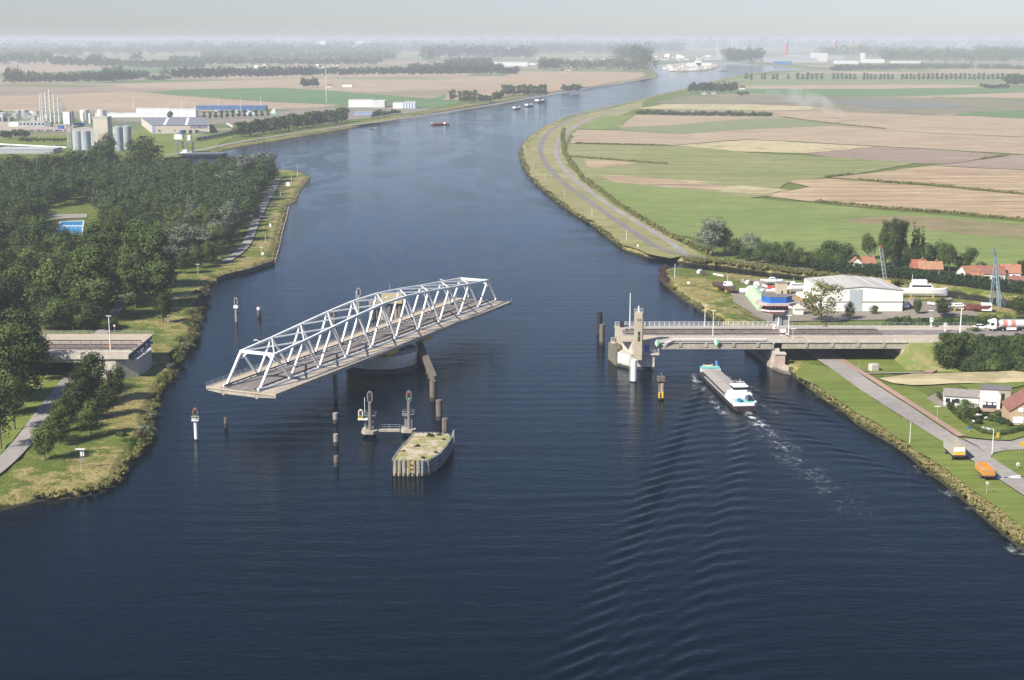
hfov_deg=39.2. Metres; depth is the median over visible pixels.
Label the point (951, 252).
broadleaf tree
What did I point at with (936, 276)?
conifer tree
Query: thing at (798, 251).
broadleaf tree
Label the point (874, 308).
broadleaf tree
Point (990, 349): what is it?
bush
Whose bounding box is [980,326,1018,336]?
road shoulder
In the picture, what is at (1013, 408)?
house
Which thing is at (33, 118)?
plant building
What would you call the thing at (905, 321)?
bush
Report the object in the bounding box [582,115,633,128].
field
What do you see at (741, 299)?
yard
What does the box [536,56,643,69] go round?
treeline
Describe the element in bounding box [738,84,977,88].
field
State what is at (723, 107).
field
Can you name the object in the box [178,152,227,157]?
moored barge
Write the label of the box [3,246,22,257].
broadleaf tree
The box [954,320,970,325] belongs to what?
bush
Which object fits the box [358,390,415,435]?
signal platform
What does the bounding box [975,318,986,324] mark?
bush
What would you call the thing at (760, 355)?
quay wall
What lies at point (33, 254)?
broadleaf tree
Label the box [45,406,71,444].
broadleaf tree
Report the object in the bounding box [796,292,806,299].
motorboat
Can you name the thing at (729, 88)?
deciduous tree
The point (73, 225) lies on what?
swimming pool
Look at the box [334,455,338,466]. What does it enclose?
mooring pile
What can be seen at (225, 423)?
mooring pile
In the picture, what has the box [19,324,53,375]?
broadleaf tree
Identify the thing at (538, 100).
cargo ship
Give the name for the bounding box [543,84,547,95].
poplar tree
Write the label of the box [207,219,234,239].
willow tree
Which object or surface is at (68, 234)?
broadleaf tree
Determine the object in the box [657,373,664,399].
leading pile
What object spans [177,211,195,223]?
willow tree
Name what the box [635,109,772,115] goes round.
scrub belt
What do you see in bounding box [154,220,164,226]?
broadleaf tree
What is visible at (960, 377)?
field
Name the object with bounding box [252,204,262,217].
willow tree
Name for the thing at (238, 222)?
broadleaf tree
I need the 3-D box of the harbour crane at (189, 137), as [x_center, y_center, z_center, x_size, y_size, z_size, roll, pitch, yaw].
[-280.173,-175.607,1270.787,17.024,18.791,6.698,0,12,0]
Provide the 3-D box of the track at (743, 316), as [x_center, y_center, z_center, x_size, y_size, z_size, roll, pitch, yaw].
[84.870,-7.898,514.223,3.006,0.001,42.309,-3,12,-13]
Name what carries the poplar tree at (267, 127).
on the ground at (28, 473)
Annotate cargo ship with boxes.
[431,122,449,124]
[535,99,543,102]
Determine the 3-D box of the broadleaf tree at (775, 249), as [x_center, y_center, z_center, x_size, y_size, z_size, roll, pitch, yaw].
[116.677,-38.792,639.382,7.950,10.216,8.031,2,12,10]
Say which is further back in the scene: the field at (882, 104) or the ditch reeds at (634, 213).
the field at (882, 104)
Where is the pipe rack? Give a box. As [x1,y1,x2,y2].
[38,102,65,120]
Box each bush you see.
[115,431,129,437]
[124,437,137,444]
[130,428,151,437]
[135,437,152,445]
[138,424,156,431]
[144,419,157,425]
[149,412,160,416]
[150,402,162,408]
[156,378,165,382]
[161,370,175,376]
[163,362,175,367]
[167,347,178,353]
[174,336,184,341]
[175,353,187,362]
[181,319,193,325]
[182,341,196,346]
[185,308,196,314]
[187,334,198,339]
[192,300,202,305]
[193,315,204,319]
[881,319,900,325]
[900,318,912,325]
[903,315,914,324]
[914,317,922,324]
[917,317,933,323]
[933,319,943,325]
[938,332,949,339]
[939,316,955,324]
[943,318,949,325]
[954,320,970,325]
[954,356,971,364]
[955,331,970,341]
[955,357,972,369]
[959,355,976,367]
[960,315,975,321]
[962,363,974,371]
[963,345,974,352]
[966,331,976,344]
[967,362,977,369]
[968,334,985,344]
[971,359,984,371]
[972,318,985,325]
[972,348,992,358]
[972,352,982,359]
[972,357,982,368]
[974,418,982,422]
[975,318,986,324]
[976,363,985,371]
[977,342,988,348]
[978,335,992,341]
[978,412,989,417]
[981,353,991,360]
[983,315,997,320]
[983,337,999,346]
[984,362,992,371]
[986,359,999,371]
[987,346,1001,354]
[988,414,997,421]
[991,357,1000,366]
[994,346,1009,353]
[994,410,1001,414]
[996,417,1006,423]
[997,356,1011,365]
[997,363,1009,370]
[998,334,1010,339]
[1000,314,1012,319]
[1002,338,1012,349]
[1004,335,1016,346]
[1004,355,1016,368]
[1006,350,1018,356]
[1011,332,1019,340]
[1011,343,1023,350]
[1012,358,1023,368]
[1013,365,1023,371]
[1014,355,1023,364]
[1017,333,1023,342]
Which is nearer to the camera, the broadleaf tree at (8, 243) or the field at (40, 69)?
the broadleaf tree at (8, 243)
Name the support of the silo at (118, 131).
on the ground at (28, 473)
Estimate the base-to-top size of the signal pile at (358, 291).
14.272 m
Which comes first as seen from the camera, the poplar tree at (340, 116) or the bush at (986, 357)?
the bush at (986, 357)
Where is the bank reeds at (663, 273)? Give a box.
[658,264,670,282]
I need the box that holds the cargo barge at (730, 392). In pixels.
[699,361,756,410]
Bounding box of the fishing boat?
[712,279,734,291]
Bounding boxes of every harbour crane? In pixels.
[174,130,183,152]
[185,131,204,151]
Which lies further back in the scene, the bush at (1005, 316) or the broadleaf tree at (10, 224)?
the broadleaf tree at (10, 224)
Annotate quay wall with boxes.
[216,260,274,280]
[275,206,288,262]
[746,349,792,371]
[773,367,791,374]
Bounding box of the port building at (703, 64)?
[688,63,711,65]
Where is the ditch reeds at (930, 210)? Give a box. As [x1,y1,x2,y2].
[815,199,1023,220]
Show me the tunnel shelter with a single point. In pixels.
(752, 294)
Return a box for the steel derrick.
[989,247,1006,307]
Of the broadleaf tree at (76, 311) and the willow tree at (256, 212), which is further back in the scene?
the willow tree at (256, 212)
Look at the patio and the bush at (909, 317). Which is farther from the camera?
the bush at (909, 317)
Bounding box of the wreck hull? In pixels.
[963,302,991,310]
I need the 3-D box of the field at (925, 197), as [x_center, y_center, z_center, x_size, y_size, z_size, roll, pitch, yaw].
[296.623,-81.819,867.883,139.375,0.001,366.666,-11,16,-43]
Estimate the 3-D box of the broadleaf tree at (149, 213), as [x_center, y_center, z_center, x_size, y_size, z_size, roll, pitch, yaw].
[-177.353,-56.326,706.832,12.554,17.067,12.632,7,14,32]
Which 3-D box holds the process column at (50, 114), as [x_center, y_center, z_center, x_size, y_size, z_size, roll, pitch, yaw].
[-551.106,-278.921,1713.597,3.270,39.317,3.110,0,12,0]
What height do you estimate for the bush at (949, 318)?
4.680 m
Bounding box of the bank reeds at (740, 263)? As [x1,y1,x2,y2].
[682,255,908,283]
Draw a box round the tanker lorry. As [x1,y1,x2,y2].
[987,318,1023,330]
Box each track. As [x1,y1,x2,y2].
[729,307,765,325]
[734,305,771,323]
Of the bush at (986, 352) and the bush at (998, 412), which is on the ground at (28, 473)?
the bush at (998, 412)
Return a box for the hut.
[792,304,804,314]
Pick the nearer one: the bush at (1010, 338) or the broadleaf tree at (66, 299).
the bush at (1010, 338)
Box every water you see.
[0,62,1023,679]
[751,102,798,102]
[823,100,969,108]
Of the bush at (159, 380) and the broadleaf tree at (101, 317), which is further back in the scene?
the broadleaf tree at (101, 317)
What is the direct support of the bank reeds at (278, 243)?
on the ground at (28, 473)
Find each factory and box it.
[708,56,722,59]
[758,57,816,61]
[773,61,791,64]
[786,55,809,56]
[810,53,827,61]
[827,55,843,58]
[834,61,858,63]
[861,59,884,62]
[890,61,920,62]
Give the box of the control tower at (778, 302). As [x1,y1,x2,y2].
[756,281,795,345]
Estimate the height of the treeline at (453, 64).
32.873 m
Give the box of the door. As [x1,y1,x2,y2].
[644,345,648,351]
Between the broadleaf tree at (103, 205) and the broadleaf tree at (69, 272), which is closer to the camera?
the broadleaf tree at (69, 272)
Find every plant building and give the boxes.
[0,114,5,120]
[30,116,36,120]
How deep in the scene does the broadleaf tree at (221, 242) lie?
653.93 m
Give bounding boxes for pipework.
[4,111,48,119]
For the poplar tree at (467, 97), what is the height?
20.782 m
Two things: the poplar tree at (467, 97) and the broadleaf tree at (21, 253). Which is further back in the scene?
the poplar tree at (467, 97)
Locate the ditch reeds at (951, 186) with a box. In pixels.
[857,178,1023,194]
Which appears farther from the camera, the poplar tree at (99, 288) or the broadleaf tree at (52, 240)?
the broadleaf tree at (52, 240)
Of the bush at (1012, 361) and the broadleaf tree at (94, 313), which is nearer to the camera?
the bush at (1012, 361)
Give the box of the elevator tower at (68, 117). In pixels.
[63,111,73,147]
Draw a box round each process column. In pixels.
[39,94,41,120]
[41,93,43,120]
[44,92,47,120]
[48,89,51,120]
[52,94,55,122]
[57,98,60,122]
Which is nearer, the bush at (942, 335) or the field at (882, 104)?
the bush at (942, 335)
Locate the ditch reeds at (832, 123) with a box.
[782,116,884,128]
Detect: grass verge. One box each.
[0,366,68,453]
[131,129,233,156]
[795,363,1023,527]
[844,354,925,372]
[887,385,1023,439]
[960,382,1023,389]
[992,449,1023,476]
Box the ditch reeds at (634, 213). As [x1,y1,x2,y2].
[559,127,717,254]
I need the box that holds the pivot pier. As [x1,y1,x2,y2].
[347,342,417,374]
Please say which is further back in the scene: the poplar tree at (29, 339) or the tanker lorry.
the tanker lorry
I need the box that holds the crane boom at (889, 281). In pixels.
[879,245,890,282]
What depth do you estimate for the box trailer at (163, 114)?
1836.63 m
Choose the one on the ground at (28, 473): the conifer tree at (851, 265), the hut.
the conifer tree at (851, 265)
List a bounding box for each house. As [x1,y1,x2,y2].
[343,83,352,86]
[849,253,862,266]
[859,254,876,266]
[908,257,926,268]
[918,259,943,273]
[956,263,979,274]
[970,270,983,278]
[979,263,1005,279]
[994,262,1021,278]
[1001,388,1023,424]
[1006,276,1023,290]
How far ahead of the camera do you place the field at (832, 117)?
1879.41 m
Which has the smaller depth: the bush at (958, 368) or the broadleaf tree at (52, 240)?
the bush at (958, 368)
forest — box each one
[0,150,271,223]
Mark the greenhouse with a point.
(515, 63)
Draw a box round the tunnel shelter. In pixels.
[744,285,762,310]
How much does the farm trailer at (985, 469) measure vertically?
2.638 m
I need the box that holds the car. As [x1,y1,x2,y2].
[973,324,986,327]
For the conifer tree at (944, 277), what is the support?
on the ground at (28, 473)
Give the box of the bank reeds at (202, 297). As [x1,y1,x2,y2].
[170,284,210,359]
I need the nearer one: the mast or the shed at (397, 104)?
the mast
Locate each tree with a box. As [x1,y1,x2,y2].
[0,154,35,173]
[0,195,8,208]
[0,218,12,240]
[0,236,10,248]
[0,258,7,281]
[0,260,34,309]
[0,269,24,320]
[0,294,9,314]
[0,304,50,402]
[0,319,27,414]
[0,376,31,429]
[0,381,16,448]
[2,219,18,232]
[2,237,15,250]
[2,250,16,259]
[3,204,28,224]
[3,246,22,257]
[5,198,25,213]
[5,203,25,217]
[6,216,26,229]
[6,224,33,244]
[10,233,29,251]
[12,129,17,136]
[13,248,33,258]
[14,245,42,250]
[14,252,40,279]
[14,272,35,317]
[17,245,48,265]
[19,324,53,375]
[20,129,27,136]
[21,279,54,320]
[22,207,40,218]
[22,221,43,247]
[23,234,52,256]
[26,257,65,294]
[27,215,47,228]
[28,302,48,328]
[29,419,56,460]
[30,293,75,307]
[32,308,60,329]
[34,152,75,173]
[37,220,64,237]
[38,299,70,329]
[40,250,67,262]
[40,257,64,271]
[41,263,65,293]
[44,231,69,252]
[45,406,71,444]
[46,299,65,328]
[46,395,78,429]
[49,232,73,253]
[53,298,76,329]
[54,228,74,247]
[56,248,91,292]
[56,299,81,329]
[57,258,82,301]
[58,243,121,314]
[60,149,98,170]
[60,381,88,420]
[63,229,83,249]
[63,300,86,328]
[63,368,95,401]
[68,305,94,329]
[71,349,107,401]
[73,299,103,329]
[75,398,105,436]
[76,229,88,247]
[81,239,98,252]
[83,230,100,244]
[85,143,118,163]
[85,217,130,303]
[91,315,107,328]
[93,200,116,222]
[93,383,119,416]
[97,132,118,156]
[98,318,114,329]
[99,207,112,224]
[104,202,133,222]
[104,364,125,400]
[105,315,121,326]
[108,219,138,289]
[112,230,154,307]
[119,216,162,281]
[121,135,164,163]
[127,222,177,305]
[139,209,164,221]
[141,195,156,207]
[150,215,170,224]
[152,292,172,322]
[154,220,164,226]
[159,221,176,259]
[161,213,173,222]
[163,243,182,265]
[164,218,185,243]
[165,212,192,224]
[165,226,191,257]
[170,203,192,213]
[173,250,195,273]
[174,207,194,221]
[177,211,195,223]
[179,223,199,249]
[181,235,195,257]
[184,201,199,212]
[188,244,205,268]
[189,228,217,249]
[191,227,209,246]
[192,207,213,225]
[195,223,208,233]
[199,208,223,223]
[200,239,221,263]
[201,224,225,243]
[204,207,226,231]
[206,226,228,241]
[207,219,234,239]
[213,170,243,182]
[213,200,225,209]
[215,239,230,254]
[216,205,243,241]
[222,199,239,226]
[222,217,243,227]
[225,207,240,240]
[233,121,240,137]
[233,154,255,172]
[240,122,245,136]
[246,122,252,134]
[250,151,273,164]
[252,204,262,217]
[254,118,261,132]
[260,150,279,173]
[263,117,270,133]
[268,120,275,132]
[271,118,277,132]
[276,118,281,131]
[279,116,284,127]
[284,117,290,130]
[289,113,296,128]
[295,115,300,127]
[300,77,306,86]
[301,114,308,127]
[304,112,309,127]
[308,77,314,85]
[309,113,315,127]
[313,78,319,87]
[313,111,319,125]
[321,112,328,125]
[330,111,337,122]
[338,107,343,120]
[343,107,349,120]
[448,91,454,99]
[464,90,469,102]
[470,91,474,100]
[473,89,476,101]
[491,92,496,99]
[504,85,509,95]
[521,84,525,93]
[526,86,530,94]
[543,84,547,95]
[693,215,731,255]
[700,82,704,90]
[705,82,709,90]
[718,227,734,255]
[727,82,731,90]
[728,236,742,258]
[738,247,752,259]
[739,232,761,259]
[750,249,764,262]
[754,240,768,262]
[763,250,777,263]
[765,242,782,263]
[773,250,787,265]
[778,239,796,265]
[784,254,799,266]
[792,247,806,264]
[798,254,810,267]
[800,278,845,322]
[802,250,812,262]
[807,248,823,260]
[810,258,817,269]
[813,259,820,270]
[816,252,829,261]
[818,238,839,258]
[819,259,826,270]
[822,259,828,270]
[825,260,833,272]
[828,252,844,263]
[831,260,836,271]
[834,260,841,272]
[835,242,856,261]
[839,261,845,273]
[842,261,850,274]
[843,301,854,317]
[846,253,861,261]
[847,262,853,273]
[850,263,857,273]
[855,263,862,273]
[858,263,864,273]
[861,232,877,255]
[864,264,870,275]
[866,263,873,275]
[869,305,878,313]
[871,264,878,276]
[875,219,893,264]
[876,264,881,276]
[883,265,890,277]
[885,215,904,265]
[888,264,894,278]
[891,266,899,278]
[895,266,902,278]
[897,220,909,265]
[897,245,912,266]
[901,267,906,278]
[903,266,911,279]
[908,246,925,259]
[908,268,915,278]
[913,268,919,278]
[913,299,922,311]
[917,242,937,260]
[917,269,922,278]
[919,269,928,279]
[924,269,931,282]
[929,269,937,282]
[929,333,963,367]
[932,239,950,265]
[933,270,939,283]
[933,341,946,362]
[936,298,954,316]
[937,270,945,282]
[938,244,958,270]
[941,271,947,284]
[946,271,953,285]
[950,272,958,285]
[953,399,977,420]
[955,253,970,267]
[955,273,960,285]
[958,273,966,286]
[963,245,979,264]
[963,273,971,286]
[966,326,985,332]
[967,275,974,284]
[972,275,978,288]
[974,275,982,286]
[981,276,987,289]
[984,276,990,289]
[999,279,1005,291]
[1002,279,1011,292]
[1006,73,1012,84]
[1007,279,1015,290]
[1008,295,1023,314]
[1009,74,1014,86]
[1012,280,1019,293]
[1013,73,1018,84]
[1017,260,1023,275]
[1017,280,1023,293]
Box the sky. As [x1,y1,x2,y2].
[0,0,1023,40]
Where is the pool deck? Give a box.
[48,220,85,232]
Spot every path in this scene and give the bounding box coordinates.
[0,289,139,472]
[220,178,280,261]
[565,122,690,240]
[826,349,964,435]
[859,372,921,373]
[924,369,936,372]
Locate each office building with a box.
[19,121,46,126]
[45,121,52,126]
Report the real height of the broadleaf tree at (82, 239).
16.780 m
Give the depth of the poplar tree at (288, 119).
1568.12 m
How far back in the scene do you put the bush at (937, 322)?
490.16 m
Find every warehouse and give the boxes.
[0,135,72,144]
[0,147,61,153]
[141,117,209,133]
[804,275,903,310]
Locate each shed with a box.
[196,105,205,109]
[204,105,212,109]
[211,105,220,109]
[219,105,227,109]
[227,105,235,109]
[235,105,243,109]
[242,105,251,109]
[250,105,258,109]
[258,105,267,109]
[354,111,374,114]
[393,102,403,107]
[403,101,416,107]
[759,280,765,286]
[907,298,914,304]
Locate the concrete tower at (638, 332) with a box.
[634,306,643,359]
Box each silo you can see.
[72,130,81,150]
[81,130,91,150]
[89,129,93,144]
[113,126,123,150]
[122,125,131,149]
[784,40,787,56]
[832,40,836,49]
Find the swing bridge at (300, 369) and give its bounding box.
[206,277,511,398]
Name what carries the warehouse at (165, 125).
on the ground at (28, 473)
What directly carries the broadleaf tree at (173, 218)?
on the ground at (28, 473)
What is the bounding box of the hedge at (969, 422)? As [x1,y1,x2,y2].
[935,391,1023,435]
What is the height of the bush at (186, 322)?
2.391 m
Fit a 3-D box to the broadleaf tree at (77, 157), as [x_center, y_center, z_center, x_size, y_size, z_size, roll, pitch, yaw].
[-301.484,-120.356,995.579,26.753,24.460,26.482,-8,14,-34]
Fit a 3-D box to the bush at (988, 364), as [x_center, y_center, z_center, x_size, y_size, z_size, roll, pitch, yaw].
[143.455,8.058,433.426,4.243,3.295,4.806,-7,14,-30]
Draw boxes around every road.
[51,214,86,218]
[162,78,647,155]
[538,97,815,269]
[553,107,688,254]
[760,325,1023,494]
[964,437,1023,456]
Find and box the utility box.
[868,363,878,370]
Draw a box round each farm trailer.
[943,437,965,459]
[975,462,995,477]
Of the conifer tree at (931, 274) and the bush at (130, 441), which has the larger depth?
the conifer tree at (931, 274)
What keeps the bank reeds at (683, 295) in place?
on the ground at (28, 473)
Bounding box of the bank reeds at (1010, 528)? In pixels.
[795,369,1023,542]
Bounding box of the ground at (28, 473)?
[0,41,1023,551]
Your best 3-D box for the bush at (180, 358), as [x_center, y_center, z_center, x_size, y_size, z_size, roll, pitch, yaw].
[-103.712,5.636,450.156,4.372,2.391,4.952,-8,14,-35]
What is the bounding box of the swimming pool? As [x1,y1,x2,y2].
[56,221,83,234]
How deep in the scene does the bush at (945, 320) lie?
490.68 m
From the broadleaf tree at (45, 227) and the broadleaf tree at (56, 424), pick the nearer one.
the broadleaf tree at (56, 424)
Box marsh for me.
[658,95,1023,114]
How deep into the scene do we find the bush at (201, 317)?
515.30 m
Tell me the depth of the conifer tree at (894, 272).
600.06 m
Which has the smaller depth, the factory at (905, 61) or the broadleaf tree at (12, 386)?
the broadleaf tree at (12, 386)
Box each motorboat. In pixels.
[739,286,763,292]
[760,277,782,284]
[766,288,774,292]
[787,283,803,292]
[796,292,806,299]
[903,302,909,308]
[949,302,965,310]
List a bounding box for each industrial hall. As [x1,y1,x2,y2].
[348,99,374,106]
[373,100,385,106]
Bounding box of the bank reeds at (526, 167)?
[518,148,625,247]
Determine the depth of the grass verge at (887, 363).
444.12 m
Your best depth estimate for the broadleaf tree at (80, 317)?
492.06 m
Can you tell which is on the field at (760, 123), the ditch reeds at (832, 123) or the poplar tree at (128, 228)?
the ditch reeds at (832, 123)
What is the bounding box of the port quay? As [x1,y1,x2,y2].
[660,63,718,70]
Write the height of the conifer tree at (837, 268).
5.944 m
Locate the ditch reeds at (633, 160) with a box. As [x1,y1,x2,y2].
[569,155,667,163]
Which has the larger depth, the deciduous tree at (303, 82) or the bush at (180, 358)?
the deciduous tree at (303, 82)
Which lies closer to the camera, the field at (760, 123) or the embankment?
the embankment
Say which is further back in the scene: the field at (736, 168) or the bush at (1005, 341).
the field at (736, 168)
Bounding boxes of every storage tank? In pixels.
[80,109,89,120]
[97,109,105,115]
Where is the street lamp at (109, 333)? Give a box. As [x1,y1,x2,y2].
[108,316,110,349]
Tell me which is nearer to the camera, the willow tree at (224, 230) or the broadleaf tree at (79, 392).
the broadleaf tree at (79, 392)
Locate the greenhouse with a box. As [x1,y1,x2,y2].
[492,62,527,65]
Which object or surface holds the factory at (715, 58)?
on the ground at (28, 473)
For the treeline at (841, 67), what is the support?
on the ground at (28, 473)
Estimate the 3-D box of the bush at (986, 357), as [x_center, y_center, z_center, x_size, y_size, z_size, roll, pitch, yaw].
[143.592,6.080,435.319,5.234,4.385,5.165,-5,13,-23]
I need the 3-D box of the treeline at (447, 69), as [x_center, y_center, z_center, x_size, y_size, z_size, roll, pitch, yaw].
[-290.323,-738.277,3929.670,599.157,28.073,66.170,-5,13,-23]
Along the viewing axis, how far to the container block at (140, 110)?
1926.76 m
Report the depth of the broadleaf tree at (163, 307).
505.87 m
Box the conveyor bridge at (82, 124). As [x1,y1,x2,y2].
[73,122,127,127]
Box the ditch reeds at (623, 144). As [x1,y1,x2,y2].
[575,142,671,145]
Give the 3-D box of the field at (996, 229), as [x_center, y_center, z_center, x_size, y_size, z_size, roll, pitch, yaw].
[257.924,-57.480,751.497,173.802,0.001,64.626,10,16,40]
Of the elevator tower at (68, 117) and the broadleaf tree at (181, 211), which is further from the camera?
the elevator tower at (68, 117)
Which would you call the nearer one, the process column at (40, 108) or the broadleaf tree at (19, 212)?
the broadleaf tree at (19, 212)
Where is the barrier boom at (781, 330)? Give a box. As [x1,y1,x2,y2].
[769,323,787,334]
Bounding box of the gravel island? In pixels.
[391,430,453,476]
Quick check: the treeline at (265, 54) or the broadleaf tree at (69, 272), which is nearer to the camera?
the broadleaf tree at (69, 272)
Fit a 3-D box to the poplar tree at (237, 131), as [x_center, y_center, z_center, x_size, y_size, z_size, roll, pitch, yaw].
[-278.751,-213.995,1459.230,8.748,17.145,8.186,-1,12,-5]
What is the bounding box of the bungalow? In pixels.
[943,388,1000,408]
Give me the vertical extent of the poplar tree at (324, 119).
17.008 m
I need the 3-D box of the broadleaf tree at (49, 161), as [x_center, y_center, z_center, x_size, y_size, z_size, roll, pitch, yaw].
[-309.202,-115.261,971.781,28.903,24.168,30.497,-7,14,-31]
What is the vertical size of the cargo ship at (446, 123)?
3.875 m
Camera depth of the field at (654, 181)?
1000.99 m
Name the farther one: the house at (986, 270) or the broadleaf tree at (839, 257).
the broadleaf tree at (839, 257)
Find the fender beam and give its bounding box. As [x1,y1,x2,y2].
[416,342,436,388]
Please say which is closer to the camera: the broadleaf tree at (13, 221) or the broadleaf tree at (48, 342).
the broadleaf tree at (48, 342)
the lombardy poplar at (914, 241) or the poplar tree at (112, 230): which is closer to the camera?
the poplar tree at (112, 230)
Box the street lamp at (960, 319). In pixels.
[959,308,963,332]
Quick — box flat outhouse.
[983,384,1011,400]
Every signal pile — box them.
[191,408,199,440]
[233,297,238,321]
[356,288,360,316]
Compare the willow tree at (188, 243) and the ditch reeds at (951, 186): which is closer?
the willow tree at (188, 243)
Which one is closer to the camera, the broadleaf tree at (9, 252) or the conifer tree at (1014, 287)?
the conifer tree at (1014, 287)
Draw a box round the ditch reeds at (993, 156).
[979,153,1008,159]
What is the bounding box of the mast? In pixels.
[629,293,630,328]
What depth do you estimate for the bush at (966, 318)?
500.17 m
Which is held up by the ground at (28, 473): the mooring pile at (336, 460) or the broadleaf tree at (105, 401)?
the broadleaf tree at (105, 401)
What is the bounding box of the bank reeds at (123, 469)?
[33,369,179,497]
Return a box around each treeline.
[0,39,686,51]
[0,45,87,56]
[0,50,52,64]
[1,36,1023,47]
[2,69,138,82]
[3,65,24,80]
[48,55,80,64]
[75,57,117,66]
[85,43,291,54]
[85,53,104,58]
[100,66,124,80]
[114,58,205,67]
[129,52,142,60]
[136,69,150,78]
[147,74,164,80]
[157,65,171,79]
[169,55,246,60]
[169,65,316,77]
[194,43,401,55]
[199,49,396,60]
[204,55,382,65]
[301,64,501,75]
[407,61,503,71]
[419,43,538,58]
[419,48,439,63]
[442,56,492,65]
[499,66,520,73]
[526,42,661,53]
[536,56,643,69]
[609,43,652,65]
[630,47,658,70]
[718,46,765,61]
[814,41,1023,56]
[829,63,1023,70]
[871,46,1023,62]
[972,45,1023,59]
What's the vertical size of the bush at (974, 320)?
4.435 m
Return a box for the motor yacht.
[900,276,947,296]
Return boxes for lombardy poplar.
[909,221,916,258]
[915,227,920,257]
[919,226,924,246]
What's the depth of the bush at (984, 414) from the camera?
379.47 m
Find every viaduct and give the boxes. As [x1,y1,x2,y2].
[10,330,153,378]
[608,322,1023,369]
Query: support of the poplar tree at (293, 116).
on the ground at (28, 473)
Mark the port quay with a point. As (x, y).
(687, 66)
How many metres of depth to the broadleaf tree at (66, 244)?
601.86 m
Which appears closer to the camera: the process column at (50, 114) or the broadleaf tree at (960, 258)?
the broadleaf tree at (960, 258)
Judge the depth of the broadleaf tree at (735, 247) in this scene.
653.95 m
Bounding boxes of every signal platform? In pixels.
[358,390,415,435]
[369,284,402,319]
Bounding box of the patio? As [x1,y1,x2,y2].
[980,408,1001,411]
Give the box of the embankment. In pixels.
[881,343,1018,371]
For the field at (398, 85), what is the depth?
3161.44 m
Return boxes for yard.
[0,122,112,131]
[74,107,433,123]
[730,284,979,321]
[927,393,957,407]
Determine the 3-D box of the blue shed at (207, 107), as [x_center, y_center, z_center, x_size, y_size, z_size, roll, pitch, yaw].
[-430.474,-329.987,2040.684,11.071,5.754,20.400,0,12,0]
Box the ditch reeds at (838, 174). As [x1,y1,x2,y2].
[824,172,853,177]
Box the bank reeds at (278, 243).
[234,175,310,271]
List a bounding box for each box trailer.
[107,112,117,116]
[122,113,129,116]
[130,112,139,116]
[137,112,147,116]
[152,113,159,116]
[160,113,169,116]
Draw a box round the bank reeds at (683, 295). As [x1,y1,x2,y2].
[665,279,723,320]
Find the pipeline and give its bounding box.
[0,143,66,147]
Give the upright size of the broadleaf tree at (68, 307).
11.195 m
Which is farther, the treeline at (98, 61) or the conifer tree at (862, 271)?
the treeline at (98, 61)
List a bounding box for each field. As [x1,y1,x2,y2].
[0,66,112,72]
[0,86,172,95]
[0,91,334,111]
[51,67,198,73]
[110,77,510,92]
[154,88,441,103]
[211,73,470,79]
[326,77,472,79]
[417,95,461,107]
[442,71,644,99]
[523,99,704,257]
[567,144,911,197]
[570,126,1023,153]
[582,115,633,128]
[584,160,631,167]
[593,181,1023,275]
[601,175,730,188]
[618,115,749,127]
[619,118,838,133]
[637,104,813,110]
[672,179,723,182]
[677,140,872,152]
[688,87,1023,96]
[719,80,1023,86]
[719,185,788,193]
[722,75,1020,81]
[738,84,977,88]
[769,179,1023,217]
[773,111,926,122]
[804,147,1002,163]
[830,166,1023,191]
[834,72,967,73]
[839,116,1023,136]
[840,216,1023,239]
[879,371,1023,384]
[910,92,1023,97]
[935,155,1023,169]
[955,110,1023,117]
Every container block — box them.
[136,108,144,111]
[144,108,152,112]
[153,108,161,112]
[161,108,171,112]
[170,108,180,116]
[178,108,188,116]
[187,108,197,116]
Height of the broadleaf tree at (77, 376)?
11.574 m
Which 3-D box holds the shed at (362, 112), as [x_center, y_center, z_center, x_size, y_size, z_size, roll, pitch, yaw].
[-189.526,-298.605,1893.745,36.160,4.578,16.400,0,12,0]
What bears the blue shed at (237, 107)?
on the field at (122, 101)
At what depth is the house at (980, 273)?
589.02 m
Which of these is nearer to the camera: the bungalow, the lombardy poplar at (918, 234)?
the bungalow
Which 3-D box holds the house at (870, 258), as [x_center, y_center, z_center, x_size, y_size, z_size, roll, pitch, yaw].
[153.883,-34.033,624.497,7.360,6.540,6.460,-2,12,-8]
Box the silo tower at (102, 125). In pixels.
[92,116,112,149]
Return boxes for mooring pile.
[224,417,227,427]
[257,306,260,316]
[333,312,336,324]
[333,372,337,402]
[333,412,337,423]
[333,433,337,445]
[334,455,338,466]
[430,380,435,400]
[436,399,441,420]
[442,417,448,433]
[597,312,601,333]
[599,324,604,344]
[629,359,636,381]
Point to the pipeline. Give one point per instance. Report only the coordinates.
(20, 145)
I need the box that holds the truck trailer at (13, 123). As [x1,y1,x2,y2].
[9,122,18,125]

